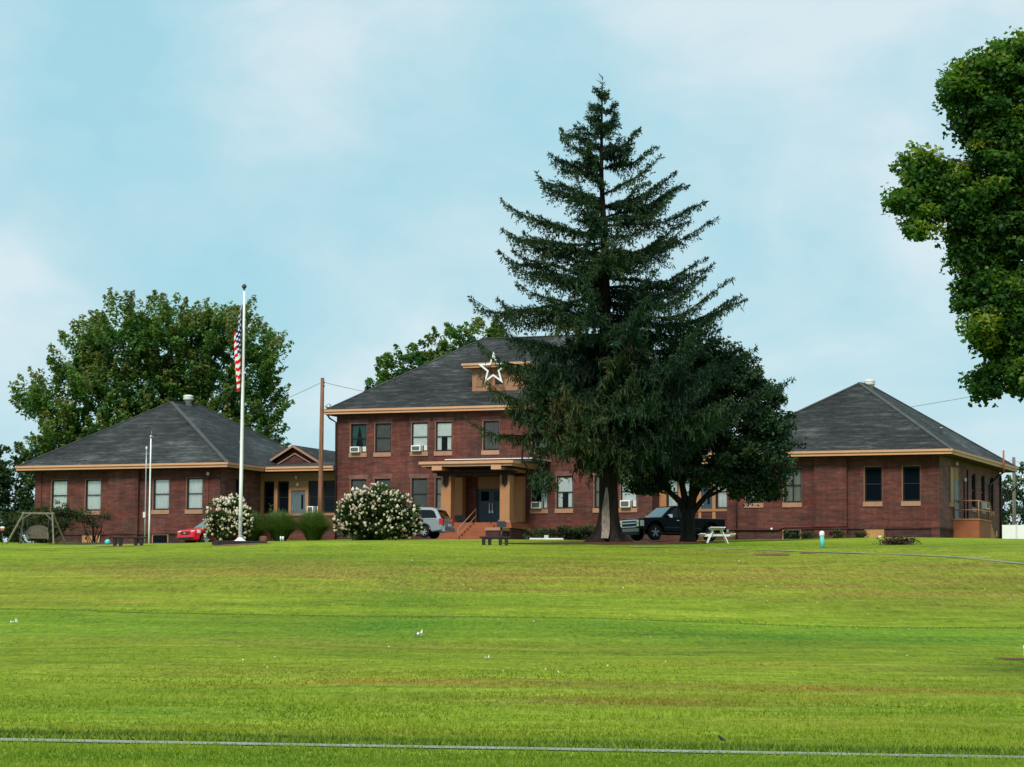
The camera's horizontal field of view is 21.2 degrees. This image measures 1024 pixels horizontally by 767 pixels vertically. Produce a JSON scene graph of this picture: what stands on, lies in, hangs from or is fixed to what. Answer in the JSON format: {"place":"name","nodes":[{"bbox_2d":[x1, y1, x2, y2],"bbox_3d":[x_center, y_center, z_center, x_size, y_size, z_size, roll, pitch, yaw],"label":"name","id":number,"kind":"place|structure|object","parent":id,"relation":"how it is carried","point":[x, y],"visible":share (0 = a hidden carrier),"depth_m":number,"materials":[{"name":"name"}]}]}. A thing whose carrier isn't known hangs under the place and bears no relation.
{"place":"outdoors","nodes":[
{"label":"outdoors","id":0,"kind":"place"},
{"bbox_2d":[242,511,272,540],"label":"ornamental grass","id":1,"kind":"object","parent":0,"point":[258,530],"depth_m":148.44,"materials":[{"name":"plant"}]},
{"bbox_2d":[260,508,301,540],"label":"ornamental grass","id":2,"kind":"object","parent":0,"point":[281,523],"depth_m":148.59,"materials":[{"name":"plant"}]},
{"bbox_2d":[293,508,338,540],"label":"ornamental grass","id":3,"kind":"object","parent":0,"point":[313,524],"depth_m":148.63,"materials":[{"name":"plant"}]},
{"bbox_2d":[51,539,676,544],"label":"driveway","id":4,"kind":"structure","parent":0,"point":[95,543],"depth_m":162.85,"materials":[{"name":"asphalt"}]},
{"bbox_2d":[397,507,454,538],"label":"minivan","id":5,"kind":"object","parent":4,"relation":"on","point":[437,521],"visible":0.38,"depth_m":155.53,"materials":[{"name":"silver paint"}]},
{"bbox_2d":[529,538,563,539],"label":"parking stop","id":6,"kind":"object","parent":4,"relation":"on","point":[546,539],"visible":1,"depth_m":150.08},
{"bbox_2d":[0,537,1023,766],"bbox_3d":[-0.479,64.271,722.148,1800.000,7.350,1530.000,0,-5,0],"label":"lawn","id":7,"kind":"structure","parent":0,"point":[388,578],"depth_m":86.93,"materials":[{"name":"plant"}]},
{"bbox_2d":[0,527,4,543],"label":"bird feeder","id":8,"kind":"object","parent":7,"relation":"on","point":[2,529],"visible":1,"depth_m":150.31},
{"bbox_2d":[0,441,41,541],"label":"deciduous tree","id":9,"kind":"object","parent":7,"relation":"on","point":[24,500],"visible":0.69,"depth_m":189.00,"materials":[{"name":"green plant"}]},
{"bbox_2d":[6,512,66,544],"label":"garden swing","id":10,"kind":"object","parent":7,"relation":"on","point":[31,533],"visible":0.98,"depth_m":154.76,"materials":[{"name":"grey wood"}]},
{"bbox_2d":[0,500,86,542],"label":"shrub","id":11,"kind":"object","parent":7,"relation":"on","point":[60,514],"visible":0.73,"depth_m":164.17,"materials":[{"name":"green plant"}]},
{"bbox_2d":[75,507,111,541],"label":"shrub","id":12,"kind":"object","parent":7,"relation":"on","point":[87,522],"visible":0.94,"depth_m":167.00,"materials":[{"name":"green plant"}]},
{"bbox_2d":[98,545,154,546],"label":"bare soil","id":13,"kind":"structure","parent":7,"relation":"on","point":[126,546],"depth_m":134.95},
{"bbox_2d":[108,537,147,545],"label":"garden bench","id":14,"kind":"object","parent":7,"relation":"on","point":[120,539],"visible":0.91,"depth_m":135.66,"materials":[{"name":"brown wood"}]},
{"bbox_2d":[143,446,146,543],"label":"metal pole","id":15,"kind":"object","parent":7,"relation":"on","point":[144,514],"visible":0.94,"depth_m":146.48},
{"bbox_2d":[148,432,153,543],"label":"metal pole","id":16,"kind":"object","parent":7,"relation":"on","point":[151,436],"visible":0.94,"depth_m":144.84,"materials":[{"name":"metal"}]},
{"bbox_2d":[15,395,287,542],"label":"brick wing","id":17,"kind":"structure","parent":7,"relation":"on","point":[195,468],"depth_m":172.16,"materials":[{"name":"brick"}]},
{"bbox_2d":[50,480,67,511],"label":"window","id":18,"kind":"structure","parent":17,"relation":"in","point":[59,488],"depth_m":173.59,"materials":[{"name":"white glass"}]},
{"bbox_2d":[83,479,101,514],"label":"window","id":19,"kind":"structure","parent":17,"relation":"in","point":[92,486],"depth_m":172.62,"materials":[{"name":"white glass"}]},
{"bbox_2d":[151,478,169,513],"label":"window","id":20,"kind":"structure","parent":17,"relation":"in","point":[161,486],"depth_m":170.77,"materials":[{"name":"white glass"}]},
{"bbox_2d":[152,534,168,542],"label":"basement window","id":21,"kind":"structure","parent":17,"relation":"in","point":[156,538],"depth_m":170.32,"materials":[{"name":"black glass"}]},
{"bbox_2d":[185,477,202,513],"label":"window","id":22,"kind":"structure","parent":17,"relation":"in","point":[194,485],"depth_m":169.90,"materials":[{"name":"white glass"}]},
{"bbox_2d":[236,479,243,503],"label":"window","id":23,"kind":"structure","parent":17,"relation":"in","point":[237,480],"depth_m":171.40,"materials":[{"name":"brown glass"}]},
{"bbox_2d":[8,287,295,475],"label":"maple tree","id":24,"kind":"object","parent":7,"relation":"on","point":[92,367],"visible":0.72,"depth_m":199.61,"materials":[{"name":"green plant"}]},
{"bbox_2d":[177,522,237,542],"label":"parked car","id":25,"kind":"object","parent":7,"relation":"on","point":[193,535],"visible":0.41,"depth_m":152.99,"materials":[{"name":"red paint"}]},
{"bbox_2d":[202,493,253,541],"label":"hydrangea bush","id":26,"kind":"object","parent":7,"relation":"on","point":[222,525],"visible":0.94,"depth_m":147.60,"materials":[{"name":"white plant"}]},
{"bbox_2d":[212,540,266,544],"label":"base slab","id":27,"kind":"structure","parent":7,"relation":"on","point":[218,542],"depth_m":129.94,"materials":[{"name":"concrete"}]},
{"bbox_2d":[234,284,246,540],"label":"flagpole","id":28,"kind":"object","parent":27,"relation":"on","point":[240,538],"visible":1,"depth_m":131.46,"materials":[{"name":"white metal"}]},
{"bbox_2d":[234,306,240,391],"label":"flag","id":29,"kind":"object","parent":28,"relation":"hanging from","point":[237,344],"visible":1,"depth_m":131.55,"materials":[{"name":"fabric"}]},
{"bbox_2d":[211,543,269,545],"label":"bare soil","id":30,"kind":"structure","parent":7,"relation":"on","point":[240,544],"depth_m":128.96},
{"bbox_2d":[259,536,266,540],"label":"tree stump","id":31,"kind":"object","parent":7,"relation":"on","point":[263,538],"visible":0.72,"depth_m":132.70,"materials":[{"name":"wood"}]},
{"bbox_2d":[265,503,274,537],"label":"tall weed","id":32,"kind":"object","parent":7,"relation":"on","point":[270,515],"visible":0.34,"depth_m":150.95,"materials":[{"name":"green plant"}]},
{"bbox_2d":[255,445,334,540],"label":"link building","id":33,"kind":"structure","parent":7,"relation":"on","point":[289,482],"depth_m":173.11,"materials":[{"name":"brick"}]},
{"bbox_2d":[264,481,279,513],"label":"window","id":34,"kind":"structure","parent":33,"relation":"in","point":[269,486],"depth_m":173.84,"materials":[{"name":"black glass"}]},
{"bbox_2d":[278,481,288,512],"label":"window","id":35,"kind":"structure","parent":33,"relation":"in","point":[283,485],"depth_m":173.46,"materials":[{"name":"black glass"}]},
{"bbox_2d":[291,490,304,512],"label":"door","id":36,"kind":"structure","parent":33,"relation":"in","point":[298,497],"depth_m":172.96,"materials":[{"name":"grey metal"}]},
{"bbox_2d":[307,506,317,512],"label":"air conditioner","id":37,"kind":"object","parent":33,"relation":"on","point":[312,507],"visible":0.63,"depth_m":172.24,"materials":[{"name":"plastic"}]},
{"bbox_2d":[309,481,317,505],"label":"window","id":38,"kind":"structure","parent":33,"relation":"in","point":[313,492],"depth_m":172.70,"materials":[{"name":"black glass"}]},
{"bbox_2d":[324,481,334,512],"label":"window","id":39,"kind":"structure","parent":33,"relation":"in","point":[329,486],"depth_m":172.24,"materials":[{"name":"black glass"}]},
{"bbox_2d":[318,378,331,539],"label":"utility pole","id":40,"kind":"object","parent":7,"relation":"on","point":[320,470],"visible":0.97,"depth_m":153.71,"materials":[{"name":"brown wood"}]},
{"bbox_2d":[200,383,319,428],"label":"overhead wire","id":41,"kind":"object","parent":40,"relation":"attached to","point":[264,407],"visible":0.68,"depth_m":162.62,"materials":[{"name":"metal"}]},
{"bbox_2d":[328,383,461,401],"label":"overhead wire","id":42,"kind":"object","parent":40,"relation":"attached to","point":[401,397],"visible":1,"depth_m":160.62,"materials":[{"name":"metal"}]},
{"bbox_2d":[331,482,424,539],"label":"hydrangea bush","id":43,"kind":"object","parent":7,"relation":"on","point":[371,515],"visible":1,"depth_m":145.21,"materials":[{"name":"white plant"}]},
{"bbox_2d":[364,316,507,390],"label":"deciduous tree","id":44,"kind":"object","parent":7,"relation":"on","point":[419,358],"visible":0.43,"depth_m":215.84,"materials":[{"name":"green plant"}]},
{"bbox_2d":[479,536,510,544],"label":"garden bench","id":45,"kind":"object","parent":7,"relation":"on","point":[490,539],"visible":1,"depth_m":128.17,"materials":[{"name":"brown wood"}]},
{"bbox_2d":[497,521,505,535],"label":"charcoal grill","id":46,"kind":"object","parent":7,"relation":"on","point":[501,524],"visible":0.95,"depth_m":133.74,"materials":[{"name":"metal"}]},
{"bbox_2d":[324,335,737,539],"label":"building","id":47,"kind":"structure","parent":7,"relation":"on","point":[466,479],"depth_m":168.03,"materials":[{"name":"brick"}]},
{"bbox_2d":[349,423,366,456],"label":"window","id":48,"kind":"structure","parent":47,"relation":"in","point":[358,431],"depth_m":170.48,"materials":[{"name":"teal glass"}]},
{"bbox_2d":[350,446,366,452],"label":"air conditioner","id":49,"kind":"object","parent":47,"relation":"on","point":[357,449],"visible":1,"depth_m":170.04,"materials":[{"name":"white plastic"}]},
{"bbox_2d":[350,479,366,502],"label":"window","id":50,"kind":"structure","parent":47,"relation":"in","point":[359,483],"depth_m":170.15,"materials":[{"name":"grey glass"}]},
{"bbox_2d":[373,423,390,456],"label":"window","id":51,"kind":"structure","parent":47,"relation":"in","point":[382,431],"depth_m":169.78,"materials":[{"name":"grey glass"}]},
{"bbox_2d":[374,478,390,497],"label":"window","id":52,"kind":"structure","parent":47,"relation":"in","point":[387,481],"depth_m":169.49,"materials":[{"name":"grey glass"}]},
{"bbox_2d":[410,422,427,455],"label":"window","id":53,"kind":"structure","parent":47,"relation":"in","point":[419,430],"depth_m":168.87,"materials":[{"name":"white glass"}]},
{"bbox_2d":[411,445,427,451],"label":"air conditioner","id":54,"kind":"object","parent":47,"relation":"on","point":[417,448],"visible":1,"depth_m":168.47,"materials":[{"name":"white plastic"}]},
{"bbox_2d":[411,478,427,506],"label":"window","id":55,"kind":"structure","parent":47,"relation":"in","point":[419,486],"depth_m":168.54,"materials":[{"name":"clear glass"}]},
{"bbox_2d":[435,477,440,508],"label":"window","id":56,"kind":"structure","parent":47,"relation":"in","point":[437,479],"depth_m":168.04,"materials":[{"name":"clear glass"}]},
{"bbox_2d":[434,421,451,455],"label":"window","id":57,"kind":"structure","parent":47,"relation":"in","point":[443,429],"depth_m":168.29,"materials":[{"name":"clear glass"}]},
{"bbox_2d":[479,489,491,521],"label":"door","id":58,"kind":"structure","parent":47,"relation":"in","point":[484,494],"depth_m":166.82,"materials":[{"name":"blue metal"}]},
{"bbox_2d":[478,352,502,382],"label":"star ornament","id":59,"kind":"object","parent":47,"relation":"attached to","point":[487,370],"visible":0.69,"depth_m":167.74,"materials":[{"name":"white wood"}]},
{"bbox_2d":[481,420,499,454],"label":"window","id":60,"kind":"structure","parent":47,"relation":"in","point":[493,425],"depth_m":167.02,"materials":[{"name":"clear glass"}]},
{"bbox_2d":[491,488,499,521],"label":"door","id":61,"kind":"structure","parent":47,"relation":"in","point":[495,495],"depth_m":166.53,"materials":[{"name":"blue metal"}]},
{"bbox_2d":[531,426,546,447],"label":"window","id":62,"kind":"structure","parent":47,"relation":"in","point":[541,444],"depth_m":165.80,"materials":[{"name":"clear glass"}]},
{"bbox_2d":[530,476,547,512],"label":"window","id":63,"kind":"structure","parent":47,"relation":"in","point":[538,497],"depth_m":165.48,"materials":[{"name":"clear glass"}]},
{"bbox_2d":[531,502,547,508],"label":"air conditioner","id":64,"kind":"object","parent":47,"relation":"on","point":[539,505],"visible":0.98,"depth_m":165.16,"materials":[{"name":"white plastic"}]},
{"bbox_2d":[555,475,572,512],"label":"window","id":65,"kind":"structure","parent":47,"relation":"in","point":[564,505],"depth_m":164.95,"materials":[{"name":"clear glass"}]},
{"bbox_2d":[592,475,598,512],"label":"window","id":66,"kind":"structure","parent":47,"relation":"in","point":[596,489],"depth_m":164.15,"materials":[{"name":"clear glass"}]},
{"bbox_2d":[619,477,636,512],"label":"window","id":67,"kind":"structure","parent":47,"relation":"in","point":[631,497],"depth_m":163.31,"materials":[{"name":"clear glass"}]},
{"bbox_2d":[620,500,636,507],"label":"air conditioner","id":68,"kind":"object","parent":47,"relation":"on","point":[628,503],"visible":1,"depth_m":163.01,"materials":[{"name":"white plastic"}]},
{"bbox_2d":[523,527,542,539],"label":"weed plant","id":69,"kind":"object","parent":7,"relation":"on","point":[529,534],"visible":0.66,"depth_m":159.36,"materials":[{"name":"green plant"}]},
{"bbox_2d":[537,523,595,539],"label":"shrub","id":70,"kind":"object","parent":7,"relation":"on","point":[577,532],"visible":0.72,"depth_m":151.12,"materials":[{"name":"green plant"}]},
{"bbox_2d":[511,542,720,544],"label":"mulch bed","id":71,"kind":"object","parent":7,"relation":"on","point":[615,543],"visible":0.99,"depth_m":130.52,"materials":[{"name":"soil"}]},
{"bbox_2d":[238,555,1010,672],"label":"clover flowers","id":72,"kind":"object","parent":7,"relation":"on","point":[544,620],"visible":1,"depth_m":90.52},
{"bbox_2d":[464,74,795,541],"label":"spruce tree","id":73,"kind":"object","parent":7,"relation":"on","point":[607,398],"visible":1,"depth_m":132.53,"materials":[{"name":"green plant"}]},
{"bbox_2d":[620,506,728,540],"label":"pickup truck","id":74,"kind":"object","parent":7,"relation":"on","point":[656,523],"visible":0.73,"depth_m":146.17,"materials":[{"name":"black paint"}]},
{"bbox_2d":[659,455,726,540],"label":"link building","id":75,"kind":"structure","parent":7,"relation":"on","point":[714,507],"depth_m":162.75,"materials":[{"name":"brick"}]},
{"bbox_2d":[667,477,677,505],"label":"window","id":76,"kind":"structure","parent":75,"relation":"in","point":[670,502],"depth_m":163.71,"materials":[{"name":"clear glass"}]},
{"bbox_2d":[685,481,689,493],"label":"window","id":77,"kind":"structure","parent":75,"relation":"in","point":[686,485],"depth_m":163.45,"materials":[{"name":"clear glass"}]},
{"bbox_2d":[702,486,711,508],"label":"door","id":78,"kind":"structure","parent":75,"relation":"in","point":[707,504],"depth_m":162.75,"materials":[{"name":"grey glass"}]},
{"bbox_2d":[717,486,726,508],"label":"window","id":79,"kind":"structure","parent":75,"relation":"in","point":[721,497],"depth_m":162.56,"materials":[{"name":"white glass"}]},
{"bbox_2d":[617,335,806,541],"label":"shade tree","id":80,"kind":"object","parent":7,"relation":"on","point":[746,463],"visible":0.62,"depth_m":138.35,"materials":[{"name":"green plant"}]},
{"bbox_2d":[698,527,735,542],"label":"picnic table","id":81,"kind":"object","parent":7,"relation":"on","point":[710,535],"visible":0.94,"depth_m":130.63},
{"bbox_2d":[752,553,786,555],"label":"bare soil","id":82,"kind":"structure","parent":7,"relation":"on","point":[778,554],"depth_m":118.46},
{"bbox_2d":[781,529,796,538],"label":"weed plant","id":83,"kind":"object","parent":7,"relation":"on","point":[788,535],"visible":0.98,"depth_m":153.50,"materials":[{"name":"green plant"}]},
{"bbox_2d":[798,530,816,538],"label":"weed plant","id":84,"kind":"object","parent":7,"relation":"on","point":[807,536],"visible":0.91,"depth_m":152.99,"materials":[{"name":"green plant"}]},
{"bbox_2d":[819,531,824,547],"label":"bollard","id":85,"kind":"object","parent":7,"relation":"on","point":[821,534],"visible":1,"depth_m":122.80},
{"bbox_2d":[827,527,847,537],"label":"weed plant","id":86,"kind":"object","parent":7,"relation":"on","point":[836,534],"visible":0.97,"depth_m":152.17,"materials":[{"name":"green plant"}]},
{"bbox_2d":[853,530,869,537],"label":"weed plant","id":87,"kind":"object","parent":7,"relation":"on","point":[860,534],"visible":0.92,"depth_m":151.84,"materials":[{"name":"green plant"}]},
{"bbox_2d":[707,379,1018,539],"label":"brick wing","id":88,"kind":"structure","parent":7,"relation":"on","point":[874,462],"depth_m":154.61,"materials":[{"name":"brick"}]},
{"bbox_2d":[744,490,763,507],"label":"window","id":89,"kind":"structure","parent":88,"relation":"in","point":[761,504],"depth_m":156.02,"materials":[{"name":"beige glass"}]},
{"bbox_2d":[782,529,800,538],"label":"basement window","id":90,"kind":"structure","parent":88,"relation":"in","point":[796,531],"depth_m":155.00,"materials":[{"name":"black glass"}]},
{"bbox_2d":[782,467,801,506],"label":"window","id":91,"kind":"structure","parent":88,"relation":"in","point":[794,499],"depth_m":155.42,"materials":[{"name":"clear glass"}]},
{"bbox_2d":[863,466,882,506],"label":"window","id":92,"kind":"structure","parent":88,"relation":"in","point":[872,474],"depth_m":153.68,"materials":[{"name":"black glass"}]},
{"bbox_2d":[901,465,920,505],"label":"window","id":93,"kind":"structure","parent":88,"relation":"in","point":[911,475],"depth_m":152.86,"materials":[{"name":"black glass"}]},
{"bbox_2d":[949,467,953,502],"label":"boarded window","id":94,"kind":"structure","parent":88,"relation":"in","point":[951,470],"depth_m":154.62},
{"bbox_2d":[954,479,958,518],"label":"door","id":95,"kind":"structure","parent":88,"relation":"in","point":[955,481],"depth_m":155.61,"materials":[{"name":"metal"}]},
{"bbox_2d":[972,473,976,512],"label":"window","id":96,"kind":"structure","parent":88,"relation":"in","point":[973,474],"depth_m":160.43,"materials":[{"name":"black glass"}]},
{"bbox_2d":[981,475,985,513],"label":"window","id":97,"kind":"structure","parent":88,"relation":"in","point":[982,476],"depth_m":162.75,"materials":[{"name":"black glass"}]},
{"bbox_2d":[981,502,988,508],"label":"air conditioner","id":98,"kind":"object","parent":88,"relation":"attached to","point":[984,505],"visible":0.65,"depth_m":161.90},
{"bbox_2d":[990,477,993,515],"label":"window","id":99,"kind":"structure","parent":88,"relation":"in","point":[991,478],"depth_m":164.95,"materials":[{"name":"black glass"}]},
{"bbox_2d":[872,534,921,544],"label":"brush pile","id":100,"kind":"object","parent":7,"relation":"on","point":[897,541],"visible":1,"depth_m":125.26,"materials":[{"name":"brown plant"}]},
{"bbox_2d":[880,26,1023,407],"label":"overhanging tree","id":101,"kind":"object","parent":7,"relation":"on","point":[970,201],"visible":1,"depth_m":60.09,"materials":[{"name":"green plant"}]},
{"bbox_2d":[998,658,1023,659],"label":"bare soil","id":102,"kind":"structure","parent":7,"relation":"on","point":[1012,658],"depth_m":72.07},
{"bbox_2d":[1002,461,1023,524],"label":"deciduous tree","id":103,"kind":"object","parent":7,"relation":"on","point":[1006,520],"visible":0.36,"depth_m":234.70,"materials":[{"name":"green plant"}]},
{"bbox_2d":[1002,476,1023,505],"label":"sapling","id":104,"kind":"object","parent":7,"relation":"on","point":[1011,491],"visible":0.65,"depth_m":200.21,"materials":[{"name":"green plant"}]},
{"bbox_2d":[1002,525,1023,538],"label":"panel fence","id":105,"kind":"object","parent":7,"relation":"on","point":[1012,531],"visible":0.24,"depth_m":177.24,"materials":[{"name":"plastic"}]},
{"bbox_2d":[1012,457,1023,524],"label":"utility pole","id":106,"kind":"object","parent":7,"relation":"on","point":[1014,478],"visible":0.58,"depth_m":214.01,"materials":[{"name":"wood"}]},
{"bbox_2d":[0,607,1023,755],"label":"rank grass","id":107,"kind":"structure","parent":0,"point":[677,744],"depth_m":41.11,"materials":[{"name":"plant"}]},
{"bbox_2d":[0,738,1023,757],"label":"pavement","id":108,"kind":"structure","parent":0,"point":[437,746],"depth_m":39.77,"materials":[{"name":"concrete"}]},
{"bbox_2d":[0,0,1023,541],"label":"sky","id":109,"kind":"structure","parent":0,"point":[349,164],"materials":[{"name":"blue"}]},
{"bbox_2d":[629,546,1023,563],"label":"path","id":110,"kind":"structure","parent":0,"point":[860,552],"depth_m":117.38,"materials":[{"name":"concrete"}]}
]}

